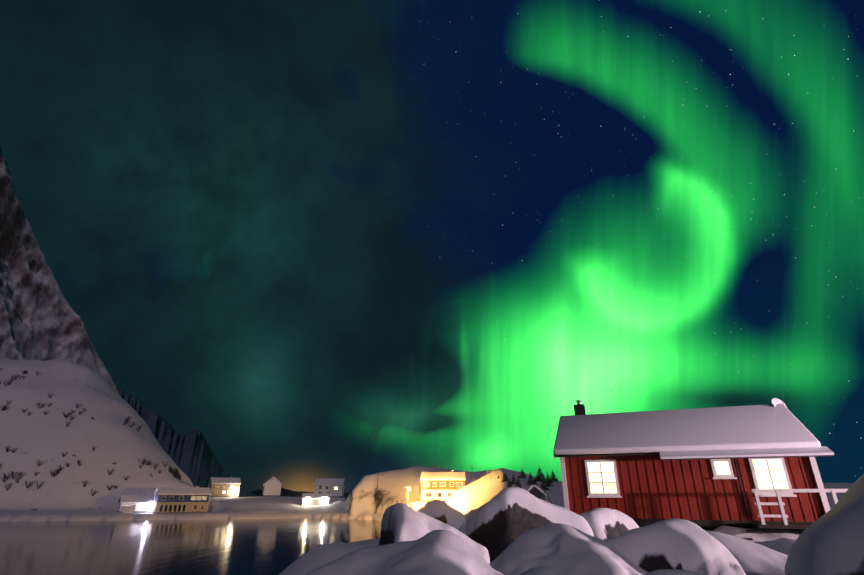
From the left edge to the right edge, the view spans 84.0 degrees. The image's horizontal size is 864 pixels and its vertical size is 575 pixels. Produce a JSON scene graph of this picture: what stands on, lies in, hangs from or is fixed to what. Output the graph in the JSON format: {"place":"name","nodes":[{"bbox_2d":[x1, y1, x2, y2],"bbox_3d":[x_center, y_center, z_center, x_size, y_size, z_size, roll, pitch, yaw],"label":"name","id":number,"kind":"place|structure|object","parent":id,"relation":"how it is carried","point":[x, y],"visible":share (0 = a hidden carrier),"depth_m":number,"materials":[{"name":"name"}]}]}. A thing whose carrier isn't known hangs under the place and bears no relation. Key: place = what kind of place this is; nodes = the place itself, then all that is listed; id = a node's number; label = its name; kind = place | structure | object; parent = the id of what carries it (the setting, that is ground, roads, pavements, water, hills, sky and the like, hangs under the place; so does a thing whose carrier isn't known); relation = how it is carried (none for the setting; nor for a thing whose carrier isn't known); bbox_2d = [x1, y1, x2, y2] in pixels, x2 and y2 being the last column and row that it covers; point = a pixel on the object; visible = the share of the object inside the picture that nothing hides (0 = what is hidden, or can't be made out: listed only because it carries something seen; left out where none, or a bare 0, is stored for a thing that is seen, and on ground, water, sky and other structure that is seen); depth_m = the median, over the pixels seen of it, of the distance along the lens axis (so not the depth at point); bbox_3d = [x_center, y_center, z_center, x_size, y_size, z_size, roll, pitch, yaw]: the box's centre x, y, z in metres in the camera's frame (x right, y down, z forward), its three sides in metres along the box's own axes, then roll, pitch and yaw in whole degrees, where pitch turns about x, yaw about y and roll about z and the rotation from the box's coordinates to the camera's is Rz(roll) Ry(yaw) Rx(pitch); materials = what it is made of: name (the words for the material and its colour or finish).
{"place":"outdoors","nodes":[
{"label":"outdoors","id":0,"kind":"place"},
{"bbox_2d":[0,148,118,393],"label":"cliff","id":1,"kind":"structure","parent":0,"point":[40,318],"depth_m":436.75,"materials":[{"name":"grey stone"}]},
{"bbox_2d":[116,387,257,496],"bbox_3d":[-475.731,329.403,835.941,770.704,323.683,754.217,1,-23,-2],"label":"distant mountain","id":2,"kind":"structure","parent":0,"point":[192,456],"depth_m":886.67,"materials":[{"name":"grey stone"}]},
{"bbox_2d":[0,496,381,574],"bbox_3d":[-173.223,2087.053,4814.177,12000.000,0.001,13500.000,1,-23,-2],"label":"sea water","id":3,"kind":"structure","parent":0,"point":[216,547],"depth_m":84.47,"materials":[{"name":"black liquid"}]},
{"bbox_2d":[249,488,350,495],"bbox_3d":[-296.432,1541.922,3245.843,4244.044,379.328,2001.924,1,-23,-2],"label":"hills","id":4,"kind":"structure","parent":0,"point":[285,492],"depth_m":3230.13,"materials":[{"name":"white snow"}]},
{"bbox_2d":[0,357,852,521],"bbox_3d":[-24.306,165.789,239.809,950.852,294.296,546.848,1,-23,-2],"label":"shore hills","id":5,"kind":"structure","parent":0,"point":[49,437],"depth_m":198.29,"materials":[{"name":"white snow"}]},
{"bbox_2d":[0,368,167,495],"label":"birch scrub","id":6,"kind":"object","parent":5,"relation":"on","point":[66,416],"visible":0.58,"depth_m":207.34,"materials":[{"name":"brown plant"}]},
{"bbox_2d":[121,506,134,512],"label":"white shed","id":7,"kind":"structure","parent":5,"relation":"on","point":[127,509],"depth_m":175.13,"materials":[{"name":"paint"}]},
{"bbox_2d":[117,494,154,512],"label":"white house","id":8,"kind":"structure","parent":5,"relation":"on","point":[142,503],"depth_m":182.40,"materials":[{"name":"paint"}]},
{"bbox_2d":[152,486,211,513],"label":"building","id":9,"kind":"structure","parent":5,"relation":"on","point":[173,500],"depth_m":183.29,"materials":[{"name":"paint"}]},
{"bbox_2d":[204,472,210,487],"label":"spruce tree","id":10,"kind":"object","parent":5,"relation":"on","point":[207,484],"visible":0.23,"depth_m":246.53,"materials":[{"name":"green plant"}]},
{"bbox_2d":[208,477,240,496],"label":"house","id":11,"kind":"structure","parent":5,"relation":"on","point":[223,487],"depth_m":226.89,"materials":[{"name":"beige paint"}]},
{"bbox_2d":[262,476,281,496],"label":"house","id":12,"kind":"structure","parent":5,"relation":"on","point":[272,486],"depth_m":238.42,"materials":[{"name":"paint"}]},
{"bbox_2d":[301,492,329,505],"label":"lit house","id":13,"kind":"structure","parent":5,"relation":"on","point":[315,499],"depth_m":208.18,"materials":[{"name":"white wood"}]},
{"bbox_2d":[314,478,344,498],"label":"white house","id":14,"kind":"structure","parent":5,"relation":"on","point":[334,487],"depth_m":233.57,"materials":[{"name":"paint"}]},
{"bbox_2d":[420,470,465,501],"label":"house","id":15,"kind":"structure","parent":5,"relation":"on","point":[444,486],"depth_m":151.60,"materials":[{"name":"yellow"}]},
{"bbox_2d":[502,472,508,481],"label":"spruce tree","id":16,"kind":"object","parent":5,"relation":"on","point":[505,478],"visible":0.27,"depth_m":112.11,"materials":[{"name":"green plant"}]},
{"bbox_2d":[514,477,522,488],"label":"spruce tree","id":17,"kind":"object","parent":5,"relation":"on","point":[517,483],"visible":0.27,"depth_m":95.83,"materials":[{"name":"green plant"}]},
{"bbox_2d":[519,470,525,478],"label":"spruce tree","id":18,"kind":"object","parent":5,"relation":"on","point":[522,475],"visible":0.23,"depth_m":115.48,"materials":[{"name":"green plant"}]},
{"bbox_2d":[527,472,533,485],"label":"spruce tree","id":19,"kind":"object","parent":5,"relation":"on","point":[530,481],"visible":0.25,"depth_m":102.02,"materials":[{"name":"green plant"}]},
{"bbox_2d":[526,484,546,500],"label":"house","id":20,"kind":"structure","parent":5,"relation":"on","point":[535,490],"depth_m":60.06,"materials":[{"name":"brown wood"}]},
{"bbox_2d":[535,467,544,481],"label":"spruce tree","id":21,"kind":"object","parent":5,"relation":"on","point":[539,475],"visible":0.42,"depth_m":109.23,"materials":[{"name":"green plant"}]},
{"bbox_2d":[540,476,549,490],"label":"spruce tree","id":22,"kind":"object","parent":5,"relation":"on","point":[544,485],"visible":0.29,"depth_m":93.99,"materials":[{"name":"green plant"}]},
{"bbox_2d":[541,490,551,503],"bbox_3d":[13.240,25.403,55.574,3.279,3.553,5.600,-5,-24,12],"label":"fish rack","id":23,"kind":"object","parent":5,"relation":"on","point":[547,496],"visible":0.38,"depth_m":53.95,"materials":[{"name":"brown wood"}]},
{"bbox_2d":[544,472,553,486],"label":"spruce tree","id":24,"kind":"object","parent":5,"relation":"on","point":[548,481],"visible":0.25,"depth_m":99.50,"materials":[{"name":"green plant"}]},
{"bbox_2d":[550,470,558,481],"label":"spruce tree","id":25,"kind":"object","parent":5,"relation":"on","point":[553,478],"visible":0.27,"depth_m":112.14,"materials":[{"name":"green plant"}]},
{"bbox_2d":[0,0,863,492],"label":"sky","id":26,"kind":"structure","parent":0,"point":[349,240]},
{"bbox_2d":[278,509,804,574],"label":"snowy ground","id":27,"kind":"structure","parent":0,"point":[778,540],"depth_m":9.52,"materials":[{"name":"white snow"}]},
{"bbox_2d":[305,530,502,574],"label":"boulder","id":28,"kind":"object","parent":27,"relation":"on","point":[440,552],"visible":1,"depth_m":3.44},
{"bbox_2d":[378,503,489,562],"bbox_3d":[-0.215,3.851,5.511,2.048,2.521,2.052,1,-23,-2],"label":"boulder","id":29,"kind":"object","parent":27,"relation":"on","point":[400,522],"visible":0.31,"depth_m":5.74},
{"bbox_2d":[417,499,466,529],"bbox_3d":[-0.096,4.749,8.136,2.145,2.136,1.700,1,-23,-2],"label":"mound boulder","id":30,"kind":"object","parent":27,"relation":"on","point":[443,512],"visible":0.12,"depth_m":7.84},
{"bbox_2d":[459,487,593,562],"bbox_3d":[1.407,4.500,7.496,2.039,2.536,2.375,13,-27,-28],"label":"boulder","id":31,"kind":"object","parent":27,"relation":"on","point":[499,523],"visible":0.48,"depth_m":7.27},
{"bbox_2d":[519,566,555,574],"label":"boulder","id":32,"kind":"object","parent":27,"relation":"on","point":[541,570],"visible":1,"depth_m":2.80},
{"bbox_2d":[489,523,647,574],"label":"boulder","id":33,"kind":"object","parent":27,"relation":"on","point":[560,549],"visible":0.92,"depth_m":3.98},
{"bbox_2d":[579,508,638,539],"bbox_3d":[3.214,4.896,8.228,1.895,2.055,2.378,-8,-25,18],"label":"snowy rock","id":34,"kind":"object","parent":27,"relation":"on","point":[605,523],"visible":0.27,"depth_m":8.11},
{"bbox_2d":[644,569,702,574],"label":"boulder","id":35,"kind":"object","parent":27,"relation":"on","point":[671,572],"visible":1,"depth_m":2.81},
{"bbox_2d":[604,518,745,574],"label":"boulder","id":36,"kind":"object","parent":27,"relation":"on","point":[681,544],"visible":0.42,"depth_m":4.17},
{"bbox_2d":[553,398,847,539],"bbox_3d":[10.202,8.726,18.741,9.620,9.260,7.090,-9,-25,20],"label":"red cabin","id":37,"kind":"object","parent":27,"relation":"on","point":[753,488],"visible":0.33,"depth_m":17.11,"materials":[{"name":"red wood"}]},
{"bbox_2d":[705,530,787,574],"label":"snowy rock","id":38,"kind":"object","parent":27,"relation":"on","point":[752,558],"visible":0.44,"depth_m":5.99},
{"bbox_2d":[784,474,863,574],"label":"boulder","id":39,"kind":"object","parent":27,"relation":"on","point":[830,542],"visible":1,"depth_m":2.53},
{"bbox_2d":[553,404,820,454],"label":"snowy roof","id":40,"kind":"structure","parent":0,"point":[766,426],"depth_m":18.65,"materials":[{"name":"white snow"}]}
]}

